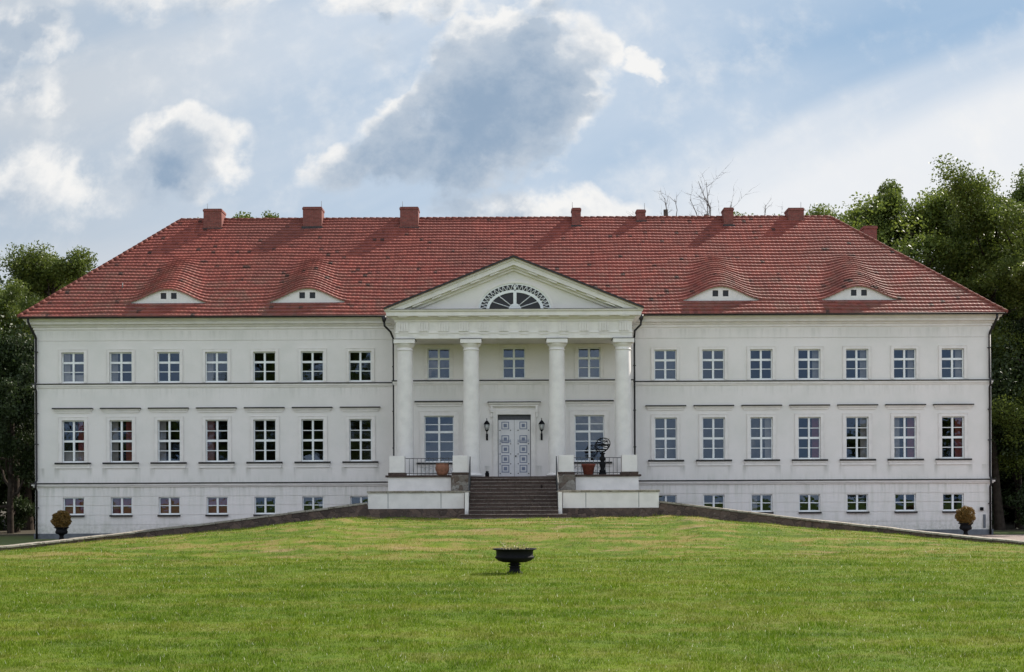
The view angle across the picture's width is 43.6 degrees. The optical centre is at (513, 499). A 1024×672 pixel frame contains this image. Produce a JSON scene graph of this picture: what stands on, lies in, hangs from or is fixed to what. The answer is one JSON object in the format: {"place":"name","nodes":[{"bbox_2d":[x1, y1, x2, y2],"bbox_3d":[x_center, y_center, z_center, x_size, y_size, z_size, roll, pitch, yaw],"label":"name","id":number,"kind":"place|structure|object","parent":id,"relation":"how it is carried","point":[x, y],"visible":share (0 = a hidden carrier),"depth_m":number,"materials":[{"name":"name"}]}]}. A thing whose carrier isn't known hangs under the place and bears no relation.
{"place":"outdoors","nodes":[
{"label":"outdoors","id":0,"kind":"place"},
{"bbox_2d":[0,513,1023,671],"bbox_3d":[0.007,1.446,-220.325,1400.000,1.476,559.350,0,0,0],"label":"lawn","id":1,"kind":"structure","parent":0,"point":[641,536],"depth_m":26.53,"materials":[{"name":"green plant"}]},
{"bbox_2d":[493,542,536,573],"bbox_3d":[0.029,1.391,30.000,1.052,0.792,1.052,0,0,0],"label":"cast iron urn","id":2,"kind":"object","parent":1,"relation":"on","point":[515,557],"visible":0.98,"depth_m":29.70,"materials":[{"name":"black metal"}]},
{"bbox_2d":[0,510,1023,545],"bbox_3d":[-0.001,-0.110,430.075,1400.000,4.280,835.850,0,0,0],"label":"courtyard","id":3,"kind":"structure","parent":0,"point":[1011,531],"depth_m":69.50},
{"bbox_2d":[0,275,10,290],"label":"broadleaf tree","id":4,"kind":"object","parent":3,"relation":"on","point":[1,280],"depth_m":98.32,"materials":[{"name":"green plant"}]},
{"bbox_2d":[0,456,27,530],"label":"tree","id":5,"kind":"object","parent":3,"relation":"on","point":[3,492],"visible":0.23,"depth_m":83.62,"materials":[{"name":"green plant"}]},
{"bbox_2d":[0,333,34,533],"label":"broadleaf tree","id":6,"kind":"object","parent":3,"relation":"on","point":[15,409],"visible":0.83,"depth_m":77.18,"materials":[{"name":"green plant"}]},
{"bbox_2d":[3,319,34,529],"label":"tree","id":7,"kind":"object","parent":3,"relation":"on","point":[29,525],"visible":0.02,"depth_m":83.80,"materials":[{"name":"green plant"}]},
{"bbox_2d":[0,267,38,532],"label":"tree","id":8,"kind":"object","parent":3,"relation":"on","point":[16,482],"visible":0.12,"depth_m":79.11,"materials":[{"name":"green plant"}]},
{"bbox_2d":[0,276,42,415],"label":"broadleaf tree","id":9,"kind":"object","parent":3,"relation":"on","point":[8,300],"visible":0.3,"depth_m":82.99,"materials":[{"name":"green plant"}]},
{"bbox_2d":[20,449,34,506],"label":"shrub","id":10,"kind":"object","parent":3,"relation":"on","point":[33,495],"depth_m":86.55,"materials":[{"name":"green plant"}]},
{"bbox_2d":[0,240,98,450],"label":"broadleaf tree","id":11,"kind":"object","parent":3,"relation":"on","point":[42,273],"visible":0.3,"depth_m":87.73,"materials":[{"name":"green plant"}]},
{"bbox_2d":[50,510,71,539],"bbox_3d":[-22.120,1.333,62.586,1.054,1.642,1.029,0,0,0],"label":"planter urn","id":12,"kind":"object","parent":3,"relation":"on","point":[61,521],"visible":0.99,"depth_m":62.36,"materials":[{"name":"black metal"}]},
{"bbox_2d":[0,502,367,550],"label":"retaining wall","id":13,"kind":"structure","parent":3,"relation":"on","point":[353,510],"depth_m":57.44,"materials":[{"name":"grey stone"}]},
{"bbox_2d":[232,211,253,217],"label":"broadleaf tree","id":14,"kind":"object","parent":3,"relation":"on","point":[244,216],"depth_m":111.82,"materials":[{"name":"green plant"}]},
{"bbox_2d":[261,210,278,217],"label":"broadleaf tree","id":15,"kind":"object","parent":3,"relation":"on","point":[270,215],"depth_m":115.60,"materials":[{"name":"green plant"}]},
{"bbox_2d":[17,201,1007,538],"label":"manor house","id":16,"kind":"structure","parent":3,"relation":"on","point":[213,365],"depth_m":66.67,"materials":[{"name":"white paint"}]},
{"bbox_2d":[58,349,86,382],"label":"window","id":17,"kind":"structure","parent":16,"relation":"in","point":[64,376],"depth_m":66.78,"materials":[{"name":"paint"}]},
{"bbox_2d":[52,408,92,468],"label":"window","id":18,"kind":"structure","parent":16,"relation":"in","point":[74,459],"depth_m":66.65,"materials":[{"name":"paint"}]},
{"bbox_2d":[64,497,84,516],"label":"window","id":19,"kind":"structure","parent":16,"relation":"in","point":[75,506],"depth_m":66.96,"materials":[{"name":"paint"}]},
{"bbox_2d":[106,349,134,382],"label":"window","id":20,"kind":"structure","parent":16,"relation":"in","point":[112,377],"depth_m":66.78,"materials":[{"name":"paint"}]},
{"bbox_2d":[100,408,140,467],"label":"window","id":21,"kind":"structure","parent":16,"relation":"in","point":[111,422],"depth_m":66.65,"materials":[{"name":"paint"}]},
{"bbox_2d":[109,497,132,516],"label":"window","id":22,"kind":"structure","parent":16,"relation":"in","point":[121,507],"depth_m":66.96,"materials":[{"name":"paint"}]},
{"bbox_2d":[154,349,182,381],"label":"window","id":23,"kind":"structure","parent":16,"relation":"in","point":[160,351],"depth_m":66.65,"materials":[{"name":"paint"}]},
{"bbox_2d":[148,407,188,467],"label":"window","id":24,"kind":"structure","parent":16,"relation":"in","point":[160,431],"depth_m":66.65,"materials":[{"name":"paint"}]},
{"bbox_2d":[157,497,179,516],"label":"window","id":25,"kind":"structure","parent":16,"relation":"in","point":[170,507],"depth_m":66.96,"materials":[{"name":"paint"}]},
{"bbox_2d":[202,349,230,381],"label":"window","id":26,"kind":"structure","parent":16,"relation":"in","point":[209,352],"depth_m":66.78,"materials":[{"name":"paint"}]},
{"bbox_2d":[196,407,236,467],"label":"window","id":27,"kind":"structure","parent":16,"relation":"in","point":[208,444],"depth_m":66.65,"materials":[{"name":"paint"}]},
{"bbox_2d":[205,497,227,516],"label":"window","id":28,"kind":"structure","parent":16,"relation":"in","point":[217,505],"depth_m":66.96,"materials":[{"name":"paint"}]},
{"bbox_2d":[250,348,278,381],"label":"window","id":29,"kind":"structure","parent":16,"relation":"in","point":[256,350],"depth_m":66.65,"materials":[{"name":"paint"}]},
{"bbox_2d":[244,407,284,467],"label":"window","id":30,"kind":"structure","parent":16,"relation":"in","point":[253,463],"depth_m":66.65,"materials":[{"name":"paint"}]},
{"bbox_2d":[253,497,275,515],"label":"window","id":31,"kind":"structure","parent":16,"relation":"in","point":[265,505],"depth_m":66.79,"materials":[{"name":"paint"}]},
{"bbox_2d":[298,348,326,381],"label":"window","id":32,"kind":"structure","parent":16,"relation":"in","point":[300,354],"depth_m":66.65,"materials":[{"name":"paint"}]},
{"bbox_2d":[292,407,332,466],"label":"window","id":33,"kind":"structure","parent":16,"relation":"in","point":[307,463],"depth_m":66.65,"materials":[{"name":"paint"}]},
{"bbox_2d":[303,496,323,509],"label":"window","id":34,"kind":"structure","parent":16,"relation":"in","point":[303,496],"depth_m":66.79,"materials":[{"name":"paint"}]},
{"bbox_2d":[350,496,367,503],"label":"window","id":35,"kind":"structure","parent":16,"relation":"in","point":[350,496],"depth_m":66.79,"materials":[{"name":"paint"}]},
{"bbox_2d":[346,348,373,380],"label":"window","id":36,"kind":"structure","parent":16,"relation":"in","point":[348,350],"depth_m":66.65,"materials":[{"name":"paint"}]},
{"bbox_2d":[340,406,379,466],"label":"window","id":37,"kind":"structure","parent":16,"relation":"in","point":[352,463],"depth_m":66.65,"materials":[{"name":"paint"}]},
{"bbox_2d":[424,345,452,378],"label":"window","id":38,"kind":"structure","parent":16,"relation":"in","point":[439,347],"depth_m":65.66,"materials":[{"name":"paint"}]},
{"bbox_2d":[414,401,462,466],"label":"window","id":39,"kind":"structure","parent":16,"relation":"in","point":[422,414],"depth_m":65.66,"materials":[{"name":"paint"}]},
{"bbox_2d":[499,344,528,378],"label":"window","id":40,"kind":"structure","parent":16,"relation":"in","point":[501,346],"depth_m":65.66,"materials":[{"name":"paint"}]},
{"bbox_2d":[488,401,540,475],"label":"door","id":41,"kind":"structure","parent":16,"relation":"in","point":[511,430],"depth_m":65.84,"materials":[{"name":"white paint"}]},
{"bbox_2d":[574,344,603,377],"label":"window","id":42,"kind":"structure","parent":16,"relation":"in","point":[577,346],"depth_m":65.66,"materials":[{"name":"paint"}]},
{"bbox_2d":[565,400,613,465],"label":"window","id":43,"kind":"structure","parent":16,"relation":"in","point":[573,413],"depth_m":65.66,"materials":[{"name":"paint"}]},
{"bbox_2d":[651,346,679,379],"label":"window","id":44,"kind":"structure","parent":16,"relation":"in","point":[653,349],"depth_m":66.65,"materials":[{"name":"paint"}]},
{"bbox_2d":[646,405,685,465],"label":"window","id":45,"kind":"structure","parent":16,"relation":"in","point":[677,461],"depth_m":66.65,"materials":[{"name":"paint"}]},
{"bbox_2d":[659,495,675,502],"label":"window","id":46,"kind":"structure","parent":16,"relation":"in","point":[659,495],"depth_m":66.79,"materials":[{"name":"paint"}]},
{"bbox_2d":[699,346,727,379],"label":"window","id":47,"kind":"structure","parent":16,"relation":"in","point":[701,348],"depth_m":66.65,"materials":[{"name":"paint"}]},
{"bbox_2d":[693,405,733,465],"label":"window","id":48,"kind":"structure","parent":16,"relation":"in","point":[702,461],"depth_m":66.65,"materials":[{"name":"paint"}]},
{"bbox_2d":[703,494,723,507],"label":"window","id":49,"kind":"structure","parent":16,"relation":"in","point":[713,496],"depth_m":66.79,"materials":[{"name":"paint"}]},
{"bbox_2d":[747,346,775,379],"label":"window","id":50,"kind":"structure","parent":16,"relation":"in","point":[773,352],"depth_m":66.65,"materials":[{"name":"paint"}]},
{"bbox_2d":[741,405,781,464],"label":"window","id":51,"kind":"structure","parent":16,"relation":"in","point":[768,460],"depth_m":66.65,"materials":[{"name":"paint"}]},
{"bbox_2d":[751,494,773,513],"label":"window","id":52,"kind":"structure","parent":16,"relation":"in","point":[753,496],"depth_m":66.79,"materials":[{"name":"paint"}]},
{"bbox_2d":[795,346,823,378],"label":"window","id":53,"kind":"structure","parent":16,"relation":"in","point":[817,359],"depth_m":66.78,"materials":[{"name":"paint"}]},
{"bbox_2d":[789,404,829,464],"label":"window","id":54,"kind":"structure","parent":16,"relation":"in","point":[815,460],"depth_m":66.65,"materials":[{"name":"paint"}]},
{"bbox_2d":[799,494,821,513],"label":"window","id":55,"kind":"structure","parent":16,"relation":"in","point":[808,511],"depth_m":66.79,"materials":[{"name":"paint"}]},
{"bbox_2d":[843,346,871,378],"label":"window","id":56,"kind":"structure","parent":16,"relation":"in","point":[865,359],"depth_m":66.78,"materials":[{"name":"paint"}]},
{"bbox_2d":[837,404,877,464],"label":"window","id":57,"kind":"structure","parent":16,"relation":"in","point":[865,418],"depth_m":66.65,"materials":[{"name":"paint"}]},
{"bbox_2d":[847,494,869,512],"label":"window","id":58,"kind":"structure","parent":16,"relation":"in","point":[860,511],"depth_m":66.79,"materials":[{"name":"paint"}]},
{"bbox_2d":[891,345,919,378],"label":"window","id":59,"kind":"structure","parent":16,"relation":"in","point":[910,358],"depth_m":66.78,"materials":[{"name":"paint"}]},
{"bbox_2d":[885,404,925,464],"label":"window","id":60,"kind":"structure","parent":16,"relation":"in","point":[913,423],"depth_m":66.66,"materials":[{"name":"paint"}]},
{"bbox_2d":[894,494,917,512],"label":"window","id":61,"kind":"structure","parent":16,"relation":"in","point":[896,511],"depth_m":66.78,"materials":[{"name":"paint"}]},
{"bbox_2d":[938,345,966,378],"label":"window","id":62,"kind":"structure","parent":16,"relation":"in","point":[957,358],"depth_m":66.78,"materials":[{"name":"paint"}]},
{"bbox_2d":[942,493,962,512],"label":"window","id":63,"kind":"structure","parent":16,"relation":"in","point":[952,510],"depth_m":66.79,"materials":[{"name":"paint"}]},
{"bbox_2d":[933,404,973,463],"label":"window","id":64,"kind":"structure","parent":16,"relation":"in","point":[961,433],"depth_m":66.65,"materials":[{"name":"paint"}]},
{"bbox_2d":[367,455,659,518],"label":"entrance terrace","id":65,"kind":"structure","parent":3,"relation":"on","point":[563,493],"depth_m":59.22,"materials":[{"name":"stone"}]},
{"bbox_2d":[435,463,448,474],"bbox_3d":[-3.418,-1.439,61.550,0.670,0.560,0.670,0,0,0],"label":"terracotta pot","id":66,"kind":"object","parent":65,"relation":"on","point":[441,468],"visible":1,"depth_m":61.30,"materials":[{"name":"orange ceramic"}]},
{"bbox_2d":[581,464,594,473],"bbox_3d":[3.604,-1.447,61.550,0.680,0.510,0.680,0,0,0],"label":"terracotta pot","id":67,"kind":"object","parent":65,"relation":"on","point":[588,468],"visible":1,"depth_m":61.32,"materials":[{"name":"red ceramic"}]},
{"bbox_2d":[594,438,609,473],"bbox_3d":[4.286,-2.085,61.620,0.780,1.779,0.776,0,0,0],"label":"armillary sphere","id":68,"kind":"object","parent":65,"relation":"on","point":[602,463],"visible":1,"depth_m":61.51,"materials":[{"name":"black metal"}]},
{"bbox_2d":[625,186,681,215],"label":"bare tree","id":69,"kind":"object","parent":3,"relation":"on","point":[665,211],"visible":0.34,"depth_m":94.18,"materials":[{"name":"plant"}]},
{"bbox_2d":[657,157,746,215],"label":"bare tree","id":70,"kind":"object","parent":3,"relation":"on","point":[708,204],"visible":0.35,"depth_m":90.23,"materials":[{"name":"plant"}]},
{"bbox_2d":[733,211,779,215],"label":"broadleaf tree","id":71,"kind":"object","parent":3,"relation":"on","point":[734,214],"depth_m":108.16,"materials":[{"name":"green plant"}]},
{"bbox_2d":[659,501,1023,545],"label":"retaining wall","id":72,"kind":"structure","parent":3,"relation":"on","point":[679,509],"depth_m":57.47,"materials":[{"name":"grey stone"}]},
{"bbox_2d":[805,203,915,255],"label":"broadleaf tree","id":73,"kind":"object","parent":3,"relation":"on","point":[819,211],"visible":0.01,"depth_m":96.61,"materials":[{"name":"green plant"}]},
{"bbox_2d":[847,178,923,247],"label":"broadleaf tree","id":74,"kind":"object","parent":3,"relation":"on","point":[891,192],"visible":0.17,"depth_m":90.30,"materials":[{"name":"green plant"}]},
{"bbox_2d":[840,179,1023,328],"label":"broadleaf tree","id":75,"kind":"object","parent":3,"relation":"on","point":[925,218],"visible":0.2,"depth_m":84.80,"materials":[{"name":"green plant"}]},
{"bbox_2d":[955,505,975,535],"bbox_3d":[22.101,1.113,62.622,0.998,1.665,1.024,0,0,0],"label":"planter urn","id":76,"kind":"object","parent":3,"relation":"on","point":[965,517],"visible":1,"depth_m":62.37,"materials":[{"name":"black metal"}]},
{"bbox_2d":[913,153,1023,367],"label":"broadleaf tree","id":77,"kind":"object","parent":3,"relation":"on","point":[977,211],"visible":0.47,"depth_m":80.73,"materials":[{"name":"green plant"}]},
{"bbox_2d":[921,164,1023,327],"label":"broadleaf tree","id":78,"kind":"object","parent":3,"relation":"on","point":[1017,194],"visible":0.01,"depth_m":90.00,"materials":[{"name":"green plant"}]},
{"bbox_2d":[973,249,1023,479],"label":"broadleaf tree","id":79,"kind":"object","parent":3,"relation":"on","point":[1013,291],"visible":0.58,"depth_m":76.36,"materials":[{"name":"green plant"}]},
{"bbox_2d":[991,299,1023,529],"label":"tree","id":80,"kind":"object","parent":3,"relation":"on","point":[999,520],"visible":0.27,"depth_m":75.40,"materials":[{"name":"green plant"}]},
{"bbox_2d":[991,317,1023,529],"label":"broadleaf tree","id":81,"kind":"object","parent":3,"relation":"on","point":[1019,493],"visible":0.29,"depth_m":77.55,"materials":[{"name":"green plant"}]},
{"bbox_2d":[992,469,1023,522],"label":"shrub","id":82,"kind":"object","parent":3,"relation":"on","point":[1009,484],"visible":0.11,"depth_m":86.89,"materials":[{"name":"green plant"}]},
{"bbox_2d":[0,0,1023,290],"label":"sky","id":83,"kind":"structure","parent":0,"point":[121,121],"materials":[{"name":"blue"}]}
]}

